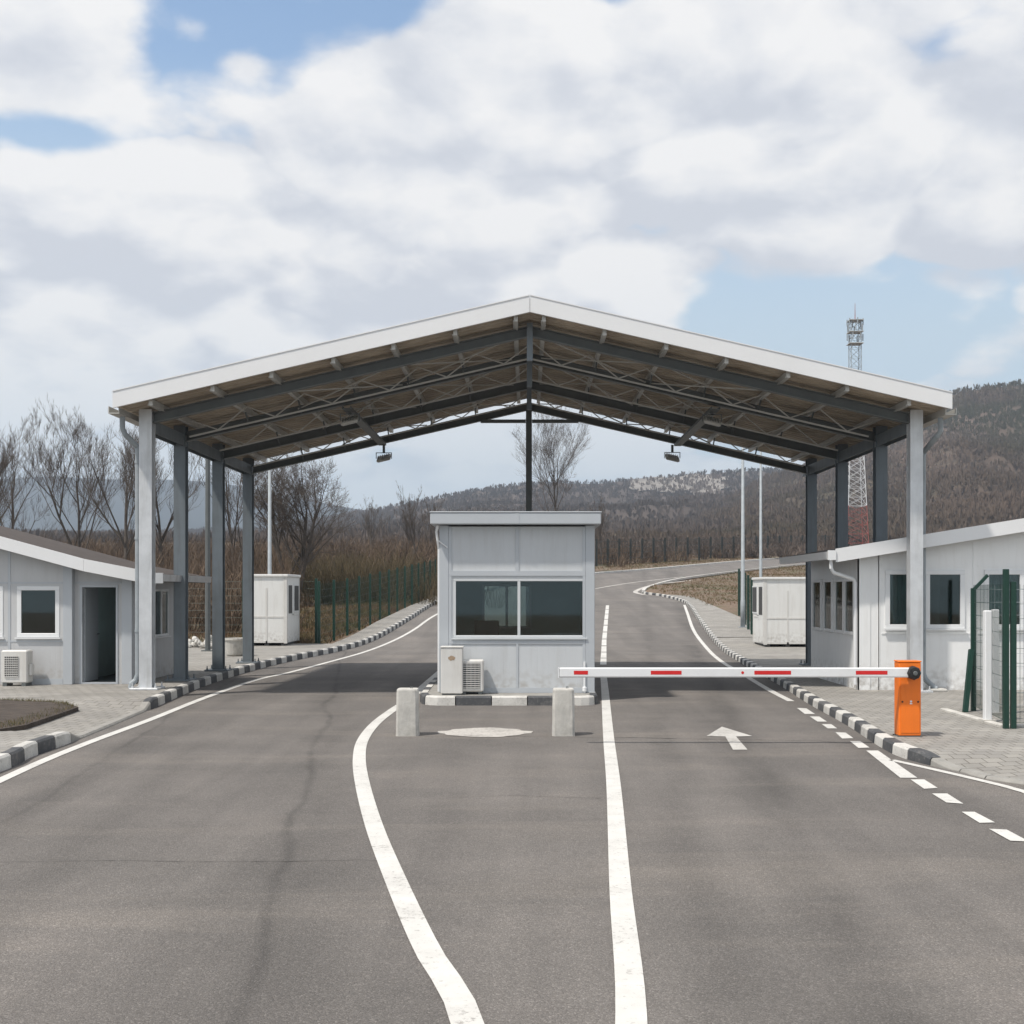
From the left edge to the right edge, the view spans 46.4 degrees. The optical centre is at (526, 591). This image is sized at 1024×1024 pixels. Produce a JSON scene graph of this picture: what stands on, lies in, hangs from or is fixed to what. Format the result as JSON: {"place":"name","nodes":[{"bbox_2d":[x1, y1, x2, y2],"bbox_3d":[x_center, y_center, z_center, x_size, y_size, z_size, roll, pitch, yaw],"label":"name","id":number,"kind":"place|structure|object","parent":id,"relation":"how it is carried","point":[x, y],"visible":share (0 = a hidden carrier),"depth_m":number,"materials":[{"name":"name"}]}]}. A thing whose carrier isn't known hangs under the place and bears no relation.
{"place":"outdoors","nodes":[
{"label":"outdoors","id":0,"kind":"place"},
{"bbox_2d":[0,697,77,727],"bbox_3d":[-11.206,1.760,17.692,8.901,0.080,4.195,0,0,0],"label":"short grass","id":1,"kind":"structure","parent":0,"point":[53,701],"depth_m":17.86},
{"bbox_2d":[0,526,211,683],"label":"building","id":2,"kind":"structure","parent":0,"point":[67,613],"depth_m":23.20,"materials":[{"name":"white metal"}]},
{"bbox_2d":[0,586,3,638],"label":"window","id":3,"kind":"structure","parent":2,"relation":"in","point":[1,587],"depth_m":23.09,"materials":[{"name":"white plastic"}]},
{"bbox_2d":[14,586,60,638],"bbox_3d":[-9.440,0.408,23.100,0.880,1.015,0.100,0,0,0],"label":"window","id":4,"kind":"structure","parent":2,"relation":"in","point":[19,588],"depth_m":23.09,"materials":[{"name":"white plastic"}]},
{"bbox_2d":[84,588,99,681],"bbox_3d":[-8.610,0.850,23.690,0.100,1.840,0.720,0,0,0],"label":"door","id":5,"kind":"structure","parent":2,"relation":"in","point":[91,633],"depth_m":23.62,"materials":[{"name":"metal"}]},
{"bbox_2d":[155,589,170,638],"bbox_3d":[-7.700,0.462,25.200,0.100,1.025,1.060,0,0,0],"label":"window","id":6,"kind":"structure","parent":2,"relation":"in","point":[161,595],"depth_m":25.17,"materials":[{"name":"white glass"}]},
{"bbox_2d":[0,644,342,752],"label":"pavement","id":7,"kind":"structure","parent":0,"point":[98,704],"depth_m":20.85,"materials":[{"name":"concrete"}]},
{"bbox_2d":[1,650,33,685],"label":"air conditioner","id":8,"kind":"object","parent":7,"relation":"on","point":[17,666],"visible":1,"depth_m":22.66,"materials":[{"name":"metal"}]},
{"bbox_2d":[0,699,78,730],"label":"soil","id":9,"kind":"structure","parent":7,"relation":"on","point":[12,710],"depth_m":17.58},
{"bbox_2d":[188,635,211,647],"bbox_3d":[-10.317,1.614,37.960,1.573,0.483,1.768,0,0,-40],"label":"rubble heap","id":10,"kind":"object","parent":7,"relation":"on","point":[195,641],"visible":0.32,"depth_m":37.96,"materials":[{"name":"stone"}]},
{"bbox_2d":[201,459,211,650],"bbox_3d":[-9.604,-1.950,36.000,0.320,7.500,0.320,0,0,0],"label":"light pole","id":11,"kind":"object","parent":7,"relation":"on","point":[207,569],"visible":0.7,"depth_m":35.94,"materials":[{"name":"metal"}]},
{"bbox_2d":[225,638,242,655],"bbox_3d":[-8.100,1.550,33.300,0.720,0.500,0.720,0,0,0],"label":"concrete planter","id":12,"kind":"object","parent":7,"relation":"on","point":[233,646],"visible":0.7,"depth_m":33.03,"materials":[{"name":"concrete"}]},
{"bbox_2d":[254,574,300,645],"bbox_3d":[-8.470,0.609,40.075,1.440,2.340,2.250,0,0,0],"label":"kiosk","id":13,"kind":"object","parent":7,"relation":"on","point":[276,608],"visible":0.83,"depth_m":39.00,"materials":[{"name":"metal"}]},
{"bbox_2d":[288,582,293,640],"bbox_3d":[-7.789,0.659,39.535,0.079,1.960,0.830,0,0,0],"label":"door","id":14,"kind":"structure","parent":13,"relation":"in","point":[290,584],"depth_m":39.56,"materials":[{"name":"metal"}]},
{"bbox_2d":[294,584,298,611],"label":"window frame","id":15,"kind":"structure","parent":13,"relation":"in","point":[296,586],"depth_m":40.54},
{"bbox_2d":[0,476,367,530],"bbox_3d":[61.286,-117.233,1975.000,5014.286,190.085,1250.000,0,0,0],"label":"mountain range","id":16,"kind":"structure","parent":0,"point":[196,517],"depth_m":1986.58,"materials":[{"name":"plant"}]},
{"bbox_2d":[326,586,494,645],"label":"pavement","id":17,"kind":"structure","parent":0,"point":[380,625],"depth_m":49.67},
{"bbox_2d":[318,559,435,643],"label":"wire fence","id":18,"kind":"object","parent":17,"relation":"on","point":[330,622],"visible":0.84,"depth_m":47.56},
{"bbox_2d":[67,542,852,643],"bbox_3d":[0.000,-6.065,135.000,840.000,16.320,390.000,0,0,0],"label":"ground","id":19,"kind":"structure","parent":0,"point":[732,608],"depth_m":79.48,"materials":[{"name":"brown plant"}]},
{"bbox_2d":[0,435,36,522],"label":"bare tree","id":20,"kind":"object","parent":19,"relation":"on","point":[4,481],"visible":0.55,"depth_m":65.90,"materials":[{"name":"brown plant"}]},
{"bbox_2d":[0,414,63,540],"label":"bare tree","id":21,"kind":"object","parent":19,"relation":"on","point":[12,507],"visible":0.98,"depth_m":62.40,"materials":[{"name":"brown plant"}]},
{"bbox_2d":[0,396,132,548],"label":"bare tree","id":22,"kind":"object","parent":19,"relation":"on","point":[61,457],"visible":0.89,"depth_m":65.36,"materials":[{"name":"brown plant"}]},
{"bbox_2d":[51,423,190,559],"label":"bare tree","id":23,"kind":"object","parent":19,"relation":"on","point":[130,458],"visible":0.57,"depth_m":58.30,"materials":[{"name":"brown plant"}]},
{"bbox_2d":[118,436,204,567],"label":"bare tree","id":24,"kind":"object","parent":19,"relation":"on","point":[160,538],"visible":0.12,"depth_m":69.52,"materials":[{"name":"brown plant"}]},
{"bbox_2d":[62,534,314,635],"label":"brown thicket","id":25,"kind":"object","parent":19,"relation":"on","point":[196,601],"visible":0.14,"depth_m":49.01,"materials":[{"name":"plant"}]},
{"bbox_2d":[41,531,437,581],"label":"brown thicket","id":26,"kind":"object","parent":19,"relation":"on","point":[426,549],"visible":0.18,"depth_m":104.25,"materials":[{"name":"plant"}]},
{"bbox_2d":[193,453,295,575],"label":"bare tree","id":27,"kind":"object","parent":19,"relation":"on","point":[227,497],"visible":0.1,"depth_m":70.24,"materials":[{"name":"brown plant"}]},
{"bbox_2d":[268,458,271,573],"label":"lamp post","id":28,"kind":"object","parent":19,"relation":"on","point":[269,529],"visible":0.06,"depth_m":44.94,"materials":[{"name":"metal"}]},
{"bbox_2d":[234,579,317,642],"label":"wire fence","id":29,"kind":"object","parent":19,"relation":"on","point":[316,610],"visible":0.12,"depth_m":41.16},
{"bbox_2d":[229,451,362,601],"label":"bare tree","id":30,"kind":"object","parent":19,"relation":"on","point":[277,499],"visible":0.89,"depth_m":61.56,"materials":[{"name":"brown plant"}]},
{"bbox_2d":[188,583,426,643],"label":"dry grass","id":31,"kind":"structure","parent":19,"relation":"on","point":[307,636],"depth_m":51.71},
{"bbox_2d":[238,544,510,607],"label":"olive thicket","id":32,"kind":"object","parent":19,"relation":"on","point":[350,570],"visible":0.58,"depth_m":65.64,"materials":[{"name":"plant"}]},
{"bbox_2d":[360,499,390,545],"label":"bare tree","id":33,"kind":"object","parent":19,"relation":"on","point":[367,520],"visible":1,"depth_m":130.16,"materials":[{"name":"brown plant"}]},
{"bbox_2d":[393,480,433,556],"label":"bare tree","id":34,"kind":"object","parent":19,"relation":"on","point":[408,526],"visible":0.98,"depth_m":96.18,"materials":[{"name":"brown plant"}]},
{"bbox_2d":[415,493,444,547],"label":"bare tree","id":35,"kind":"object","parent":19,"relation":"on","point":[432,530],"visible":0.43,"depth_m":119.49,"materials":[{"name":"brown plant"}]},
{"bbox_2d":[512,402,591,510],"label":"bare tree","id":36,"kind":"object","parent":19,"relation":"on","point":[548,454],"visible":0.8,"depth_m":104.51,"materials":[{"name":"brown plant"}]},
{"bbox_2d":[278,531,834,558],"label":"brown thicket","id":37,"kind":"object","parent":19,"relation":"on","point":[783,550],"visible":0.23,"depth_m":169.05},
{"bbox_2d":[589,492,611,557],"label":"bare tree","id":38,"kind":"object","parent":19,"relation":"on","point":[601,524],"visible":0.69,"depth_m":127.83,"materials":[{"name":"brown plant"}]},
{"bbox_2d":[597,540,746,566],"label":"brown thicket","id":39,"kind":"object","parent":19,"relation":"on","point":[717,555],"visible":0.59,"depth_m":136.41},
{"bbox_2d":[602,557,805,604],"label":"dry grass","id":40,"kind":"structure","parent":19,"relation":"on","point":[723,578],"depth_m":88.38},
{"bbox_2d":[595,535,860,566],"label":"wire fence","id":41,"kind":"object","parent":19,"relation":"on","point":[699,544],"visible":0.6,"depth_m":140.94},
{"bbox_2d":[759,452,761,576],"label":"lamp post","id":42,"kind":"object","parent":19,"relation":"on","point":[760,537],"visible":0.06,"depth_m":54.95,"materials":[{"name":"metal"}]},
{"bbox_2d":[846,317,868,545],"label":"lattice tower","id":43,"kind":"structure","parent":19,"relation":"on","point":[851,332],"depth_m":189.37,"materials":[{"name":"metal"}]},
{"bbox_2d":[428,680,589,695],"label":"traffic island","id":44,"kind":"structure","parent":0,"point":[433,690],"depth_m":20.90,"materials":[{"name":"concrete"}]},
{"bbox_2d":[440,646,463,694],"bbox_3d":[-1.300,1.380,20.930,0.400,0.840,0.340,0,0,0],"label":"equipment cabinet","id":45,"kind":"object","parent":44,"relation":"on","point":[452,657],"visible":0.98,"depth_m":20.77,"materials":[{"name":"metal"}]},
{"bbox_2d":[462,659,483,693],"bbox_3d":[-0.950,1.500,20.980,0.400,0.600,0.319,0,0,0],"label":"air conditioner","id":46,"kind":"object","parent":44,"relation":"on","point":[473,675],"visible":0.95,"depth_m":20.84,"materials":[{"name":"metal"}]},
{"bbox_2d":[430,511,601,692],"bbox_3d":[-0.190,0.199,22.650,3.020,3.202,3.420,0,0,0],"label":"control booth","id":47,"kind":"object","parent":44,"relation":"on","point":[547,558],"visible":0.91,"depth_m":21.20,"materials":[{"name":"white metal"}]},
{"bbox_2d":[482,584,531,629],"bbox_3d":[-0.400,0.312,24.150,1.060,0.925,0.100,0,0,0],"label":"window","id":48,"kind":"structure","parent":47,"relation":"in","point":[483,585],"depth_m":24.14,"materials":[{"name":"glass"}]},
{"bbox_2d":[451,579,586,638],"bbox_3d":[-0.127,0.312,21.210,2.405,1.075,0.100,0,0,0],"label":"window","id":49,"kind":"structure","parent":47,"relation":"in","point":[455,636],"depth_m":21.20,"materials":[{"name":"white plastic"}]},
{"bbox_2d":[0,559,1023,1023],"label":"road","id":50,"kind":"structure","parent":0,"point":[792,865],"depth_m":8.69,"materials":[{"name":"asphalt"}]},
{"bbox_2d":[0,613,437,782],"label":"lane marking","id":51,"kind":"object","parent":50,"relation":"on","point":[26,768],"visible":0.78,"depth_m":17.44,"materials":[{"name":"white paint"}]},
{"bbox_2d":[0,586,509,771],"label":"kerb","id":52,"kind":"structure","parent":50,"relation":"on","point":[17,754],"depth_m":21.00,"materials":[{"name":"concrete"}]},
{"bbox_2d":[396,686,419,735],"bbox_3d":[-1.610,1.617,16.200,0.313,0.667,0.282,0,0,0],"label":"concrete bollard","id":53,"kind":"object","parent":50,"relation":"on","point":[407,711],"visible":1,"depth_m":16.07,"materials":[{"name":"concrete"}]},
{"bbox_2d":[353,671,483,1023],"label":"lane marking","id":54,"kind":"object","parent":50,"relation":"on","point":[460,1003],"visible":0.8,"depth_m":7.37,"materials":[{"name":"white paint"}]},
{"bbox_2d":[438,727,532,736],"bbox_3d":[-0.575,1.944,16.503,1.136,0.001,1.139,0,0,42],"label":"road paint patch","id":55,"kind":"object","parent":50,"relation":"on","point":[486,732],"visible":1,"depth_m":16.45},
{"bbox_2d":[420,675,597,705],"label":"kerb","id":56,"kind":"structure","parent":50,"relation":"on","point":[426,698],"depth_m":20.41,"materials":[{"name":"concrete"}]},
{"bbox_2d":[552,686,574,735],"bbox_3d":[0.499,1.617,16.199,0.311,0.667,0.280,0,0,0],"label":"concrete bollard","id":57,"kind":"object","parent":50,"relation":"on","point":[563,714],"visible":1,"depth_m":16.07,"materials":[{"name":"concrete"}]},
{"bbox_2d":[600,658,606,664],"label":"lane marking","id":58,"kind":"object","parent":50,"relation":"on","point":[603,661],"visible":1,"depth_m":33.11,"materials":[{"name":"white paint"}]},
{"bbox_2d":[602,632,606,638],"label":"lane marking","id":59,"kind":"object","parent":50,"relation":"on","point":[604,635],"visible":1,"depth_m":46.18,"materials":[{"name":"white paint"}]},
{"bbox_2d":[600,677,646,1023],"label":"lane marking","id":60,"kind":"object","parent":50,"relation":"on","point":[630,1002],"visible":0.97,"depth_m":7.44,"materials":[{"name":"white paint"}]},
{"bbox_2d":[595,577,676,588],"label":"lane marking","id":61,"kind":"object","parent":50,"relation":"on","point":[632,582],"visible":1,"depth_m":87.86,"materials":[{"name":"paint"}]},
{"bbox_2d":[633,580,690,594],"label":"lane marking","id":62,"kind":"object","parent":50,"relation":"on","point":[636,591],"visible":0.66,"depth_m":79.60,"materials":[{"name":"paint"}]},
{"bbox_2d":[595,558,778,573],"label":"kerb","id":63,"kind":"structure","parent":50,"relation":"on","point":[677,566],"depth_m":120.86,"materials":[{"name":"concrete"}]},
{"bbox_2d":[542,736,849,743],"bbox_3d":[1.472,1.946,15.770,5.708,0.001,0.355,0,0,9],"label":"road crack","id":64,"kind":"object","parent":50,"relation":"on","point":[671,738],"visible":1,"depth_m":15.91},
{"bbox_2d":[641,564,805,590],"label":"kerb","id":65,"kind":"structure","parent":50,"relation":"on","point":[673,580],"depth_m":101.43,"materials":[{"name":"concrete"}]},
{"bbox_2d":[707,727,750,749],"bbox_3d":[2.727,1.944,15.924,0.614,0.001,2.492,0,0,0],"label":"road arrow","id":66,"kind":"object","parent":50,"relation":"on","point":[730,735],"visible":1,"depth_m":16.11,"materials":[{"name":"paint"}]},
{"bbox_2d":[683,605,792,700],"bbox_3d":[6.415,1.335,42.670,0.465,1.219,43.158,0,0,5],"label":"lane marking","id":67,"kind":"object","parent":50,"relation":"on","point":[728,665],"visible":0.91,"depth_m":33.59,"materials":[{"name":"white paint"}]},
{"bbox_2d":[798,708,813,713],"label":"lane marking","id":68,"kind":"object","parent":50,"relation":"on","point":[805,710],"visible":1,"depth_m":19.33,"materials":[{"name":"white paint"}]},
{"bbox_2d":[810,716,826,721],"bbox_3d":[4.448,1.944,18.207,0.146,0.001,0.742,0,0,5],"label":"lane marking","id":69,"kind":"object","parent":50,"relation":"on","point":[818,719],"visible":1,"depth_m":18.12,"materials":[{"name":"white paint"}]},
{"bbox_2d":[822,724,835,727],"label":"lane marking","id":70,"kind":"object","parent":50,"relation":"on","point":[829,725],"visible":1,"depth_m":17.25,"materials":[{"name":"white paint"}]},
{"bbox_2d":[641,590,1023,784],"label":"kerb","id":71,"kind":"structure","parent":50,"relation":"on","point":[880,738],"depth_m":16.42,"materials":[{"name":"concrete"}]},
{"bbox_2d":[836,732,851,738],"bbox_3d":[4.293,1.944,16.128,0.152,0.001,0.721,0,0,8],"label":"lane marking","id":72,"kind":"object","parent":50,"relation":"on","point":[842,735],"visible":1,"depth_m":16.11,"materials":[{"name":"white paint"}]},
{"bbox_2d":[850,741,868,747],"bbox_3d":[4.233,1.944,15.174,0.144,0.001,0.694,0,0,6],"label":"lane marking","id":73,"kind":"object","parent":50,"relation":"on","point":[859,744],"visible":1,"depth_m":15.16,"materials":[{"name":"white paint"}]},
{"bbox_2d":[866,750,916,777],"bbox_3d":[4.114,1.944,13.530,0.177,0.001,2.165,0,0,7],"label":"lane marking","id":74,"kind":"object","parent":50,"relation":"on","point":[898,770],"visible":1,"depth_m":13.34,"materials":[{"name":"white paint"}]},
{"bbox_2d":[911,779,936,788],"bbox_3d":[4.017,1.944,12.060,0.147,0.001,0.601,0,0,5],"label":"lane marking","id":75,"kind":"object","parent":50,"relation":"on","point":[923,783],"visible":1,"depth_m":12.09,"materials":[{"name":"white paint"}]},
{"bbox_2d":[932,793,962,803],"bbox_3d":[3.951,1.944,11.224,0.147,0.001,0.555,0,0,5],"label":"lane marking","id":76,"kind":"object","parent":50,"relation":"on","point":[945,797],"visible":1,"depth_m":11.27,"materials":[{"name":"white paint"}]},
{"bbox_2d":[890,760,1023,792],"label":"lane marking","id":77,"kind":"object","parent":50,"relation":"on","point":[985,781],"visible":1,"depth_m":12.54,"materials":[{"name":"white paint"}]},
{"bbox_2d":[963,812,992,822],"bbox_3d":[3.880,1.944,10.289,0.146,0.001,0.504,0,0,0],"label":"lane marking","id":78,"kind":"object","parent":50,"relation":"on","point":[979,818],"visible":1,"depth_m":10.27,"materials":[{"name":"white paint"}]},
{"bbox_2d":[990,829,1023,840],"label":"lane marking","id":79,"kind":"object","parent":50,"relation":"on","point":[1008,835],"visible":1,"depth_m":9.55,"materials":[{"name":"white paint"}]},
{"bbox_2d":[0,0,1023,509],"label":"sky","id":80,"kind":"structure","parent":0,"point":[187,186],"materials":[{"name":"white"}]},
{"bbox_2d":[315,470,780,524],"bbox_3d":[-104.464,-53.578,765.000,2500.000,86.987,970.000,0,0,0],"label":"hill","id":81,"kind":"structure","parent":0,"point":[685,510],"depth_m":815.23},
{"bbox_2d":[7,467,796,542],"bbox_3d":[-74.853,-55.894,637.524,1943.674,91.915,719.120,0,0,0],"label":"bare woodland","id":82,"kind":"object","parent":81,"relation":"on","point":[682,523],"visible":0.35,"depth_m":672.25,"materials":[{"name":"plant"}]},
{"bbox_2d":[629,474,729,493],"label":"hillside clearing","id":83,"kind":"structure","parent":81,"relation":"on","point":[657,483],"depth_m":880.15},
{"bbox_2d":[595,553,805,574],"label":"dry grass","id":84,"kind":"structure","parent":0,"point":[598,567],"depth_m":121.29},
{"bbox_2d":[665,594,752,636],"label":"pavement","id":85,"kind":"structure","parent":0,"point":[719,622],"depth_m":52.40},
{"bbox_2d":[739,447,746,627],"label":"lamp post","id":86,"kind":"object","parent":85,"relation":"on","point":[742,556],"visible":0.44,"depth_m":48.89,"materials":[{"name":"metal"}]},
{"bbox_2d":[738,569,752,633],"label":"wire fence","id":87,"kind":"object","parent":85,"relation":"on","point":[748,603],"visible":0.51,"depth_m":47.86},
{"bbox_2d":[718,638,1023,778],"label":"pavement","id":88,"kind":"structure","parent":0,"point":[971,744],"depth_m":17.52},
{"bbox_2d":[108,294,956,692],"bbox_3d":[0.145,-1.702,25.925,15.210,7.104,9.570,0,0,0],"label":"steel canopy","id":89,"kind":"object","parent":88,"relation":"on","point":[242,416],"visible":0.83,"depth_m":23.82,"materials":[{"name":"metal"}]},
{"bbox_2d":[340,412,359,425],"bbox_3d":[-3.600,-3.524,24.350,0.402,0.328,0.269,0,0,7],"label":"floodlight","id":90,"kind":"object","parent":89,"relation":"attached to","point":[348,420],"visible":0.99,"depth_m":24.28,"materials":[{"name":"metal"}]},
{"bbox_2d":[376,446,391,462],"bbox_3d":[-3.600,-3.464,30.150,0.402,0.448,0.269,0,0,7],"label":"floodlight","id":91,"kind":"object","parent":89,"relation":"attached to","point":[384,457],"visible":1,"depth_m":30.11,"materials":[{"name":"metal"}]},
{"bbox_2d":[664,445,679,461],"bbox_3d":[3.680,-3.473,30.150,0.402,0.448,0.269,0,0,-7],"label":"floodlight","id":92,"kind":"object","parent":89,"relation":"attached to","point":[671,457],"visible":1,"depth_m":30.12,"materials":[{"name":"metal"}]},
{"bbox_2d":[702,413,721,426],"bbox_3d":[3.780,-3.510,24.350,0.402,0.328,0.269,0,0,-7],"label":"floodlight","id":93,"kind":"object","parent":89,"relation":"attached to","point":[710,420],"visible":0.99,"depth_m":24.28,"materials":[{"name":"metal"}]},
{"bbox_2d":[558,660,922,736],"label":"barrier gate","id":94,"kind":"structure","parent":88,"relation":"on","point":[906,674],"depth_m":15.07,"materials":[{"name":"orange metal"}]},
{"bbox_2d":[752,577,805,646],"bbox_3d":[8.560,0.679,40.165,1.680,2.300,2.030,0,0,0],"label":"kiosk","id":95,"kind":"object","parent":88,"relation":"on","point":[779,609],"visible":0.85,"depth_m":39.20,"materials":[{"name":"metal"}]},
{"bbox_2d":[752,586,756,613],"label":"window frame","id":96,"kind":"structure","parent":95,"relation":"in","point":[754,588],"depth_m":40.74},
{"bbox_2d":[757,583,762,642],"bbox_3d":[7.759,0.709,39.735,0.079,1.960,0.830,0,0,0],"label":"door","id":97,"kind":"structure","parent":95,"relation":"in","point":[760,585],"depth_m":39.75,"materials":[{"name":"metal"}]},
{"bbox_2d":[940,569,1023,728],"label":"wire fence","id":98,"kind":"object","parent":88,"relation":"on","point":[970,690],"visible":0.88,"depth_m":16.80,"materials":[{"name":"metal"}]},
{"bbox_2d":[979,610,995,722],"bbox_3d":[6.519,1.060,16.900,0.180,1.580,0.180,0,0,0],"label":"white post","id":99,"kind":"object","parent":88,"relation":"on","point":[987,665],"visible":0.96,"depth_m":16.85,"materials":[{"name":"metal"}]},
{"bbox_2d":[992,609,999,714],"bbox_3d":[7.019,1.060,17.900,0.180,1.580,0.180,0,0,0],"label":"white post","id":100,"kind":"object","parent":88,"relation":"on","point":[995,662],"visible":0.43,"depth_m":17.85,"materials":[{"name":"metal"}]},
{"bbox_2d":[733,385,1023,544],"bbox_3d":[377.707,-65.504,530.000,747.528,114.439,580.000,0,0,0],"label":"hill","id":101,"kind":"structure","parent":0,"point":[988,461],"depth_m":434.82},
{"bbox_2d":[595,379,1023,544],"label":"scrub woodland","id":102,"kind":"object","parent":101,"relation":"on","point":[947,509],"visible":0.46,"depth_m":404.63,"materials":[{"name":"plant"}]},
{"bbox_2d":[779,518,1023,689],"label":"building","id":103,"kind":"structure","parent":0,"point":[858,605],"depth_m":22.42,"materials":[{"name":"white painted metal panels"},{"name":"glass"}]},
{"bbox_2d":[812,579,822,630],"bbox_3d":[6.245,0.302,25.545,0.100,1.105,0.810,0,0,0],"label":"window","id":104,"kind":"structure","parent":103,"relation":"in","point":[817,585],"depth_m":25.58,"materials":[{"name":"white glass"}]},
{"bbox_2d":[823,579,833,631],"bbox_3d":[6.245,0.302,24.620,0.100,1.105,0.760,0,0,0],"label":"window","id":105,"kind":"structure","parent":103,"relation":"in","point":[828,584],"depth_m":24.65,"materials":[{"name":"white glass"}]},
{"bbox_2d":[834,579,843,633],"bbox_3d":[6.245,0.302,23.730,0.100,1.105,0.740,0,0,0],"label":"window","id":106,"kind":"structure","parent":103,"relation":"in","point":[838,583],"depth_m":23.78,"materials":[{"name":"white glass"}]},
{"bbox_2d":[844,579,852,634],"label":"window","id":107,"kind":"structure","parent":103,"relation":"in","point":[848,584],"depth_m":23.12,"materials":[{"name":"white glass"}]},
{"bbox_2d":[884,570,966,629],"bbox_3d":[7.471,0.165,22.395,1.549,1.130,0.100,0,0,0],"label":"window","id":108,"kind":"structure","parent":103,"relation":"in","point":[961,626],"depth_m":22.38,"materials":[{"name":"white plastic"}]},
{"bbox_2d":[984,570,1023,629],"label":"window","id":109,"kind":"structure","parent":103,"relation":"in","point":[989,572],"depth_m":22.39,"materials":[{"name":"white plastic"}]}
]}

